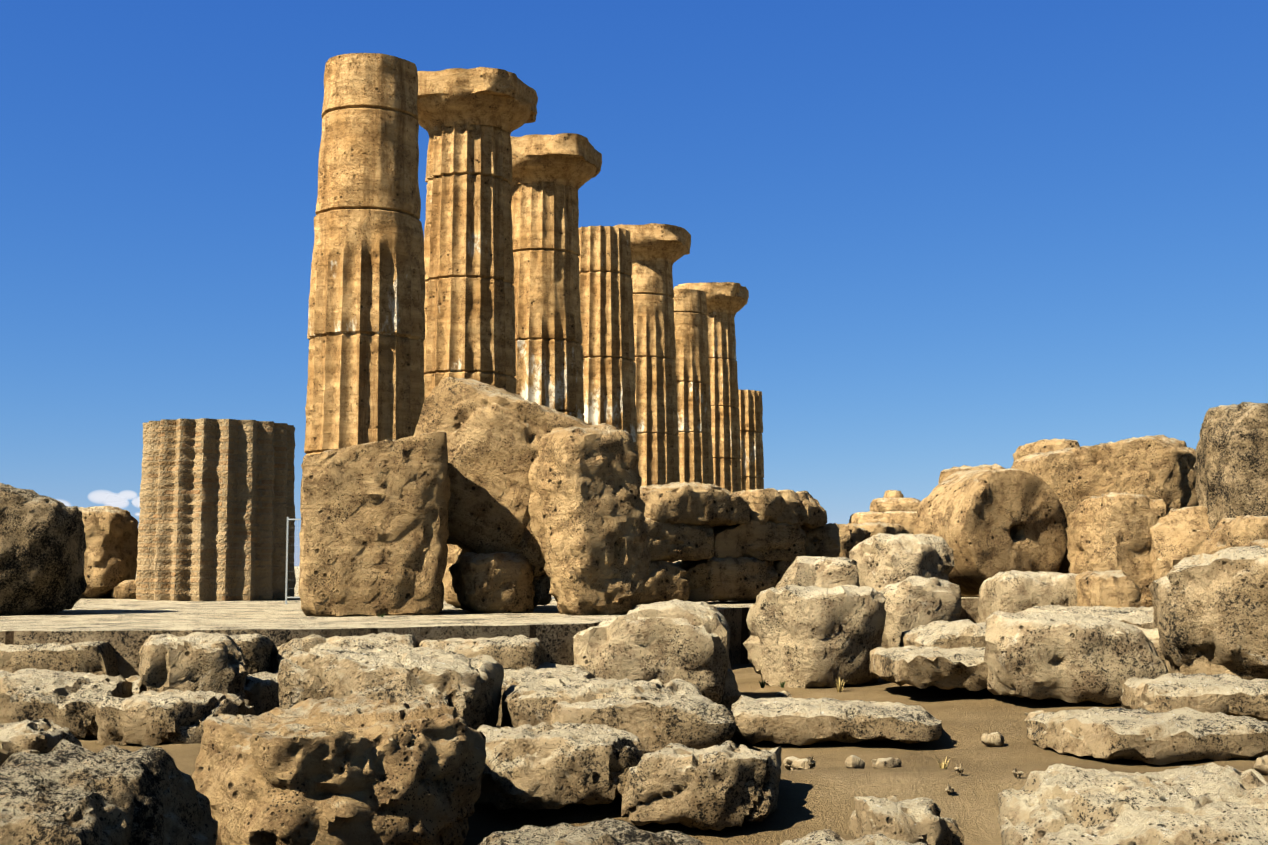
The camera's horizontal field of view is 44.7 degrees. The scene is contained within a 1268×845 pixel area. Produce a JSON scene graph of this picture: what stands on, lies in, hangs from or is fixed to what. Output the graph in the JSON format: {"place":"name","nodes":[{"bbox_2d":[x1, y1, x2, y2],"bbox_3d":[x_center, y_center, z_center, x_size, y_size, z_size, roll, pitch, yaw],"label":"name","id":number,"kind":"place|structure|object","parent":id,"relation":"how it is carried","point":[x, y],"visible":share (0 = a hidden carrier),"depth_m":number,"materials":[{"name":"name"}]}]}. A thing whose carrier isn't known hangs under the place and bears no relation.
{"place":"outdoors","nodes":[
{"label":"outdoors","id":0,"kind":"place"},
{"bbox_2d":[60,491,139,515],"bbox_3d":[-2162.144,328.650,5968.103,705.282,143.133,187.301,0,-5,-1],"label":"cloud","id":1,"kind":"structure","parent":0,"point":[119,500],"depth_m":5948.26,"materials":[{"name":"white"}]},
{"bbox_2d":[304,53,424,456],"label":"column","id":2,"kind":"structure","parent":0,"point":[366,331],"depth_m":24.77,"materials":[{"name":"stone"}]},
{"bbox_2d":[510,133,601,421],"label":"column","id":3,"kind":"structure","parent":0,"point":[552,175],"depth_m":33.73,"materials":[{"name":"stone"}]},
{"bbox_2d":[578,225,638,470],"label":"column","id":4,"kind":"structure","parent":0,"point":[607,314],"depth_m":38.17,"materials":[{"name":"stone"}]},
{"bbox_2d":[0,0,1267,565],"label":"sky","id":5,"kind":"structure","parent":0,"point":[957,233],"materials":[{"name":"blue"}]},
{"bbox_2d":[612,223,690,562],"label":"column","id":6,"kind":"structure","parent":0,"point":[658,251],"depth_m":42.55,"materials":[{"name":"stone"}]},
{"bbox_2d":[78,664,1267,844],"bbox_3d":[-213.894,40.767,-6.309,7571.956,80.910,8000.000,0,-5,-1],"label":"ground","id":7,"kind":"structure","parent":0,"point":[826,790],"depth_m":8.25,"materials":[{"name":"brown soil"}]},
{"bbox_2d":[0,718,81,766],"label":"rock","id":8,"kind":"object","parent":7,"relation":"on","point":[42,736],"visible":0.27,"depth_m":7.33,"materials":[{"name":"stone"}]},
{"bbox_2d":[0,668,132,738],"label":"rock","id":9,"kind":"object","parent":7,"relation":"on","point":[67,699],"visible":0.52,"depth_m":9.46,"materials":[{"name":"stone"}]},
{"bbox_2d":[0,739,217,844],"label":"rock","id":10,"kind":"object","parent":7,"relation":"on","point":[64,792],"visible":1,"depth_m":5.20,"materials":[{"name":"stone"}]},
{"bbox_2d":[95,689,254,745],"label":"rock","id":11,"kind":"object","parent":7,"relation":"on","point":[154,718],"visible":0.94,"depth_m":9.11,"materials":[{"name":"stone"}]},
{"bbox_2d":[138,633,247,698],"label":"rock","id":12,"kind":"object","parent":7,"relation":"on","point":[215,662],"visible":0.62,"depth_m":10.06,"materials":[{"name":"stone"}]},
{"bbox_2d":[125,671,278,715],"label":"rock","id":13,"kind":"object","parent":7,"relation":"on","point":[261,689],"visible":0.12,"depth_m":10.49,"materials":[{"name":"stone"}]},
{"bbox_2d":[192,693,485,844],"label":"rock","id":14,"kind":"object","parent":7,"relation":"on","point":[358,769],"visible":0.98,"depth_m":6.36,"materials":[{"name":"stone"}]},
{"bbox_2d":[277,645,503,729],"bbox_3d":[-1.486,1.714,9.511,1.215,0.619,1.048,4,0,14],"label":"rock","id":15,"kind":"object","parent":7,"relation":"on","point":[469,689],"visible":0.52,"depth_m":9.17,"materials":[{"name":"stone"}]},
{"bbox_2d":[418,634,541,669],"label":"rock","id":16,"kind":"object","parent":7,"relation":"on","point":[520,651],"visible":0.27,"depth_m":11.71,"materials":[{"name":"stone"}]},
{"bbox_2d":[0,566,978,677],"bbox_3d":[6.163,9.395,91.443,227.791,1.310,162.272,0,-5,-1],"label":"platform","id":17,"kind":"structure","parent":7,"relation":"on","point":[125,628],"depth_m":12.70,"materials":[{"name":"stone"}]},
{"bbox_2d":[0,483,86,615],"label":"rock","id":18,"kind":"object","parent":17,"relation":"on","point":[43,547],"visible":0.92,"depth_m":14.47,"materials":[{"name":"stone"}]},
{"bbox_2d":[0,641,119,675],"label":"course","id":19,"kind":"object","parent":17,"relation":"on","point":[97,658],"visible":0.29,"depth_m":10.93,"materials":[{"name":"stone"}]},
{"bbox_2d":[78,506,138,598],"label":"rock","id":20,"kind":"object","parent":17,"relation":"on","point":[111,550],"visible":0.6,"depth_m":20.82,"materials":[{"name":"stone"}]},
{"bbox_2d":[112,579,135,598],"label":"rock","id":21,"kind":"object","parent":17,"relation":"on","point":[125,589],"visible":0.56,"depth_m":20.68,"materials":[{"name":"stone"}]},
{"bbox_2d":[139,632,273,673],"bbox_3d":[-3.182,1.766,11.567,1.041,0.423,1.121,0,-5,-2],"label":"course","id":22,"kind":"object","parent":17,"relation":"on","point":[256,648],"visible":0.12,"depth_m":11.11,"materials":[{"name":"stone"}]},
{"bbox_2d":[135,418,295,600],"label":"column","id":23,"kind":"structure","parent":17,"relation":"on","point":[217,507],"depth_m":19.84,"materials":[{"name":"stone"}]},
{"bbox_2d":[273,632,416,672],"bbox_3d":[-2.183,1.802,11.809,1.065,0.413,1.141,0,-5,-3],"label":"course","id":24,"kind":"object","parent":17,"relation":"on","point":[312,643],"visible":0.31,"depth_m":11.47,"materials":[{"name":"stone"}]},
{"bbox_2d":[298,431,449,616],"bbox_3d":[-2.490,0.999,14.808,1.426,1.783,1.080,1,-5,-9],"label":"rock","id":25,"kind":"object","parent":17,"relation":"on","point":[374,534],"visible":0.96,"depth_m":14.33,"materials":[{"name":"stone"}]},
{"bbox_2d":[285,517,554,603],"bbox_3d":[-2.333,1.612,18.018,3.607,1.030,0.025,-1,-5,7],"label":"fence","id":26,"kind":"object","parent":17,"relation":"on","point":[287,540],"visible":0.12,"depth_m":18.23,"materials":[{"name":"silver metal"}]},
{"bbox_2d":[449,552,534,612],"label":"rock","id":27,"kind":"object","parent":17,"relation":"on","point":[498,582],"visible":0.92,"depth_m":14.82,"materials":[{"name":"stone"}]},
{"bbox_2d":[413,377,588,577],"bbox_3d":[-1.384,0.532,15.675,1.893,1.683,1.070,22,1,7],"label":"leaning rock","id":28,"kind":"object","parent":27,"relation":"on","point":[494,435],"visible":0.44,"depth_m":15.21,"materials":[{"name":"stone"}]},
{"bbox_2d":[443,544,551,607],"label":"rock","id":29,"kind":"object","parent":17,"relation":"on","point":[542,595],"visible":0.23,"depth_m":16.50,"materials":[{"name":"stone"}]},
{"bbox_2d":[528,423,650,614],"bbox_3d":[-0.418,0.977,15.062,1.101,1.920,1.160,-3,-4,-21],"label":"rock","id":30,"kind":"object","parent":17,"relation":"on","point":[586,507],"visible":0.96,"depth_m":14.64,"materials":[{"name":"stone"}]},
{"bbox_2d":[638,560,689,603],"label":"rock","id":31,"kind":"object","parent":17,"relation":"on","point":[667,581],"depth_m":17.89,"materials":[{"name":"stone"}]},
{"bbox_2d":[644,518,714,560],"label":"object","id":32,"kind":"structure","parent":31,"relation":"on","point":[674,542],"depth_m":18.05,"materials":[{"name":"stone"}]},
{"bbox_2d":[640,482,749,526],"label":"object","id":33,"kind":"structure","parent":32,"relation":"on","point":[697,503],"depth_m":18.19,"materials":[{"name":"stone"}]},
{"bbox_2d":[673,556,777,601],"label":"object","id":34,"kind":"structure","parent":17,"relation":"on","point":[739,579],"depth_m":18.47,"materials":[{"name":"stone"}]},
{"bbox_2d":[712,520,805,561],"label":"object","id":35,"kind":"structure","parent":34,"relation":"on","point":[773,541],"depth_m":18.77,"materials":[{"name":"stone"}]},
{"bbox_2d":[733,488,826,528],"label":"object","id":36,"kind":"structure","parent":35,"relation":"on","point":[799,508],"depth_m":18.97,"materials":[{"name":"stone"}]},
{"bbox_2d":[752,560,793,600],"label":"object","id":37,"kind":"structure","parent":17,"relation":"on","point":[781,567],"depth_m":18.97,"materials":[{"name":"stone"}]},
{"bbox_2d":[801,523,870,557],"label":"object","id":38,"kind":"structure","parent":37,"relation":"on","point":[833,540],"depth_m":19.40,"materials":[{"name":"stone"}]},
{"bbox_2d":[849,511,916,533],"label":"rock","id":39,"kind":"object","parent":17,"relation":"on","point":[906,520],"visible":0.19,"depth_m":36.01,"materials":[{"name":"stone"}]},
{"bbox_2d":[870,497,920,511],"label":"rock","id":40,"kind":"object","parent":17,"relation":"on","point":[892,504],"visible":0.25,"depth_m":40.01,"materials":[{"name":"stone"}]},
{"bbox_2d":[883,490,903,497],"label":"rock","id":41,"kind":"object","parent":40,"relation":"on","point":[892,494],"visible":0.06,"depth_m":41.02,"materials":[{"name":"stone"}]},
{"bbox_2d":[938,463,1004,596],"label":"rock","id":42,"kind":"object","parent":17,"relation":"on","point":[945,473],"visible":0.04,"depth_m":22.24,"materials":[{"name":"stone"}]},
{"bbox_2d":[498,662,594,716],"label":"rock","id":43,"kind":"object","parent":7,"relation":"on","point":[543,672],"visible":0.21,"depth_m":11.45,"materials":[{"name":"stone"}]},
{"bbox_2d":[475,721,644,810],"bbox_3d":[-0.401,1.672,7.548,0.876,0.376,0.837,1,-5,-11],"label":"rock","id":44,"kind":"object","parent":7,"relation":"on","point":[557,765],"visible":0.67,"depth_m":7.21,"materials":[{"name":"stone"}]},
{"bbox_2d":[478,818,703,844],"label":"rock","id":45,"kind":"object","parent":7,"relation":"on","point":[607,831],"visible":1,"depth_m":4.89,"materials":[{"name":"stone"}]},
{"bbox_2d":[501,677,701,727],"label":"rock","id":46,"kind":"object","parent":7,"relation":"on","point":[532,703],"visible":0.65,"depth_m":9.48,"materials":[{"name":"stone"}]},
{"bbox_2d":[550,694,735,751],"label":"rock","id":47,"kind":"object","parent":7,"relation":"on","point":[697,721],"visible":0.56,"depth_m":9.05,"materials":[{"name":"stone"}]},
{"bbox_2d":[573,599,731,703],"bbox_3d":[0.151,1.901,12.549,1.292,0.932,1.051,0,-5,5],"label":"rock","id":48,"kind":"object","parent":7,"relation":"on","point":[664,642],"visible":0.69,"depth_m":12.10,"materials":[{"name":"stone"}]},
{"bbox_2d":[621,740,781,830],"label":"rock","id":49,"kind":"object","parent":7,"relation":"on","point":[727,783],"visible":1,"depth_m":6.99,"materials":[{"name":"stone"}]},
{"bbox_2d":[721,669,740,708],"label":"rock","id":50,"kind":"object","parent":7,"relation":"on","point":[732,694],"visible":0.33,"depth_m":12.28,"materials":[{"name":"stone"}]},
{"bbox_2d":[759,680,765,687],"bbox_3d":[1.070,2.188,12.928,0.096,0.076,0.095,0,-5,-1],"label":"weed","id":51,"kind":"object","parent":7,"relation":"on","point":[762,685],"visible":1,"depth_m":12.92,"materials":[{"name":"green plant"}]},
{"bbox_2d":[775,691,790,696],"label":"rock","id":52,"kind":"object","parent":7,"relation":"on","point":[782,694],"visible":0.79,"depth_m":12.87,"materials":[{"name":"stone"}]},
{"bbox_2d":[783,756,809,769],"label":"pebble","id":53,"kind":"object","parent":7,"relation":"on","point":[787,761],"visible":0.31,"depth_m":8.38,"materials":[{"name":"stone"}]},
{"bbox_2d":[790,758,812,770],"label":"pebble","id":54,"kind":"object","parent":7,"relation":"on","point":[799,764],"visible":0.65,"depth_m":8.20,"materials":[{"name":"stone"}]},
{"bbox_2d":[806,756,815,768],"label":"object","id":55,"kind":"object","parent":7,"relation":"on","point":[811,762],"visible":1,"depth_m":8.16,"materials":[{"name":"plant"}]},
{"bbox_2d":[743,584,885,687],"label":"rock","id":56,"kind":"object","parent":7,"relation":"on","point":[812,636],"visible":0.92,"depth_m":13.47,"materials":[{"name":"stone"}]},
{"bbox_2d":[775,556,859,588],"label":"rock","id":57,"kind":"object","parent":56,"relation":"on","point":[824,572],"visible":0.27,"depth_m":15.91,"materials":[{"name":"stone"}]},
{"bbox_2d":[731,695,941,745],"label":"rock","id":58,"kind":"object","parent":7,"relation":"on","point":[794,721],"visible":0.96,"depth_m":9.41,"materials":[{"name":"stone"}]},
{"bbox_2d":[833,677,847,691],"bbox_3d":[1.729,2.197,12.939,0.182,0.148,0.133,5,-7,-42],"label":"weed","id":59,"kind":"object","parent":7,"relation":"on","point":[840,689],"visible":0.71,"depth_m":12.94,"materials":[{"name":"yellow plant"}]},
{"bbox_2d":[780,829,926,844],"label":"rock","id":60,"kind":"object","parent":7,"relation":"on","point":[824,837],"visible":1,"depth_m":5.14,"materials":[{"name":"stone"}]},
{"bbox_2d":[845,755,864,768],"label":"pebble","id":61,"kind":"object","parent":7,"relation":"on","point":[853,761],"visible":0.92,"depth_m":8.25,"materials":[{"name":"stone"}]},
{"bbox_2d":[871,757,900,768],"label":"pebble","id":62,"kind":"object","parent":7,"relation":"on","point":[882,763],"visible":0.77,"depth_m":8.46,"materials":[{"name":"stone"}]},
{"bbox_2d":[882,796,898,801],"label":"stone","id":63,"kind":"object","parent":7,"relation":"on","point":[893,798],"visible":0.15,"depth_m":7.30,"materials":[{"name":"stone"}]},
{"bbox_2d":[849,533,953,591],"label":"rock","id":64,"kind":"object","parent":7,"relation":"on","point":[882,560],"visible":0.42,"depth_m":17.00,"materials":[{"name":"stone"}]},
{"bbox_2d":[849,796,963,844],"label":"rock","id":65,"kind":"object","parent":7,"relation":"on","point":[916,820],"visible":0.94,"depth_m":5.86,"materials":[{"name":"stone"}]},
{"bbox_2d":[879,576,961,648],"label":"rock","id":66,"kind":"object","parent":7,"relation":"on","point":[911,602],"visible":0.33,"depth_m":14.84,"materials":[{"name":"stone"}]},
{"bbox_2d":[869,645,987,690],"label":"rock","id":67,"kind":"object","parent":7,"relation":"on","point":[921,667],"visible":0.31,"depth_m":11.81,"materials":[{"name":"stone"}]},
{"bbox_2d":[899,619,985,686],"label":"rock","id":68,"kind":"object","parent":7,"relation":"on","point":[965,633],"visible":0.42,"depth_m":12.98,"materials":[{"name":"stone"}]},
{"bbox_2d":[937,754,949,768],"bbox_3d":[1.649,1.815,8.223,0.096,0.087,0.075,0,-5,-1],"label":"weed","id":69,"kind":"object","parent":7,"relation":"on","point":[944,766],"visible":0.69,"depth_m":8.22,"materials":[{"name":"yellow plant"}]},
{"bbox_2d":[943,781,953,794],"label":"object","id":70,"kind":"object","parent":7,"relation":"on","point":[948,789],"visible":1,"depth_m":7.57,"materials":[{"name":"plant"}]},
{"bbox_2d":[954,764,963,775],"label":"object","id":71,"kind":"object","parent":7,"relation":"on","point":[960,769],"visible":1,"depth_m":7.92,"materials":[{"name":"plant"}]},
{"bbox_2d":[913,468,1067,594],"bbox_3d":[4.240,1.316,18.382,1.516,1.533,1.179,2,-6,-23],"label":"fallen drum","id":72,"kind":"object","parent":7,"relation":"on","point":[985,524],"visible":0.79,"depth_m":17.91,"materials":[{"name":"stone"}]},
{"bbox_2d":[981,732,1004,746],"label":"pebble","id":73,"kind":"object","parent":7,"relation":"on","point":[994,739],"visible":0.96,"depth_m":9.21,"materials":[{"name":"stone"}]},
{"bbox_2d":[1012,768,1023,778],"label":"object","id":74,"kind":"object","parent":7,"relation":"on","point":[1015,772],"visible":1,"depth_m":7.86,"materials":[{"name":"plant"}]},
{"bbox_2d":[977,570,1077,622],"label":"rock","id":75,"kind":"object","parent":7,"relation":"on","point":[1013,591],"visible":0.38,"depth_m":15.36,"materials":[{"name":"stone"}]},
{"bbox_2d":[1024,710,1042,720],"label":"rock","id":76,"kind":"object","parent":7,"relation":"on","point":[1030,715],"visible":0.35,"depth_m":10.33,"materials":[{"name":"stone"}]},
{"bbox_2d":[984,608,1168,704],"bbox_3d":[3.289,1.744,11.543,1.306,0.692,1.148,-1,-5,13],"label":"rock","id":77,"kind":"object","parent":7,"relation":"on","point":[1041,654],"visible":0.96,"depth_m":11.08,"materials":[{"name":"stone"}]},
{"bbox_2d":[1026,605,1153,628],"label":"rock","id":78,"kind":"object","parent":7,"relation":"on","point":[1141,616],"visible":0.25,"depth_m":13.96,"materials":[{"name":"stone"}]},
{"bbox_2d":[1011,435,1197,572],"bbox_3d":[5.996,1.409,19.053,2.137,2.366,1.469,-8,-3,-13],"label":"rock","id":79,"kind":"object","parent":7,"relation":"on","point":[1155,467],"visible":0.31,"depth_m":18.58,"materials":[{"name":"stone"}]},
{"bbox_2d":[1013,438,1079,460],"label":"rock","id":80,"kind":"object","parent":79,"relation":"on","point":[1047,445],"visible":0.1,"depth_m":23.18,"materials":[{"name":"stone"}]},
{"bbox_2d":[1075,570,1140,607],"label":"rock","id":81,"kind":"object","parent":7,"relation":"on","point":[1116,588],"visible":0.31,"depth_m":14.89,"materials":[{"name":"stone"}]},
{"bbox_2d":[1065,492,1168,607],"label":"rock","id":82,"kind":"object","parent":7,"relation":"on","point":[1109,531],"visible":0.54,"depth_m":17.24,"materials":[{"name":"stone"}]},
{"bbox_2d":[997,762,1267,844],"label":"rock","id":83,"kind":"object","parent":7,"relation":"on","point":[1212,803],"visible":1,"depth_m":5.54,"materials":[{"name":"stone"}]},
{"bbox_2d":[1025,707,1267,765],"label":"rock","id":84,"kind":"object","parent":7,"relation":"on","point":[1162,738],"visible":1,"depth_m":8.46,"materials":[{"name":"stone"}]},
{"bbox_2d":[1133,625,1164,662],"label":"rock","id":85,"kind":"object","parent":7,"relation":"on","point":[1152,635],"visible":0.02,"depth_m":12.38,"materials":[{"name":"stone"}]},
{"bbox_2d":[1149,506,1210,581],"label":"rock","id":86,"kind":"object","parent":7,"relation":"on","point":[1178,535],"visible":0.19,"depth_m":17.05,"materials":[{"name":"stone"}]},
{"bbox_2d":[1119,673,1267,721],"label":"rock","id":87,"kind":"object","parent":7,"relation":"on","point":[1228,694],"visible":0.83,"depth_m":9.90,"materials":[{"name":"stone"}]},
{"bbox_2d":[1148,545,1267,679],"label":"rock","id":88,"kind":"object","parent":7,"relation":"on","point":[1210,613],"visible":0.81,"depth_m":11.57,"materials":[{"name":"stone"}]},
{"bbox_2d":[1193,402,1267,530],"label":"rock","id":89,"kind":"object","parent":7,"relation":"on","point":[1230,466],"visible":0.54,"depth_m":16.62,"materials":[{"name":"stone"}]},
{"bbox_2d":[1196,515,1267,554],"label":"rock","id":90,"kind":"object","parent":7,"relation":"on","point":[1239,531],"visible":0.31,"depth_m":15.59,"materials":[{"name":"stone"}]},
{"bbox_2d":[1242,539,1267,547],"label":"rock","id":91,"kind":"object","parent":7,"relation":"on","point":[1263,543],"visible":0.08,"depth_m":13.71,"materials":[{"name":"stone"}]},
{"bbox_2d":[1254,755,1267,774],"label":"stone","id":92,"kind":"object","parent":7,"relation":"on","point":[1261,765],"visible":1,"depth_m":7.86,"materials":[{"name":"stone"}]},
{"bbox_2d":[673,289,713,483],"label":"column","id":93,"kind":"structure","parent":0,"point":[692,370],"depth_m":47.00,"materials":[{"name":"stone"}]},
{"bbox_2d":[674,282,748,492],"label":"column","id":94,"kind":"structure","parent":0,"point":[727,302],"depth_m":51.45,"materials":[{"name":"stone"}]},
{"bbox_2d":[738,390,763,490],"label":"column","id":95,"kind":"structure","parent":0,"point":[750,408],"depth_m":55.79,"materials":[{"name":"stone"}]},
{"bbox_3d":[3.053,2.045,20.248,1.168,0.580,0.949,4,-6,-36],"label":"wall","id":96,"kind":"object","parent":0,"visible":0},
{"bbox_2d":[844,521,909,537],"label":"rock","id":97,"kind":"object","parent":96,"relation":"on","point":[881,527],"depth_m":19.92,"materials":[{"name":"stone"}]}
]}

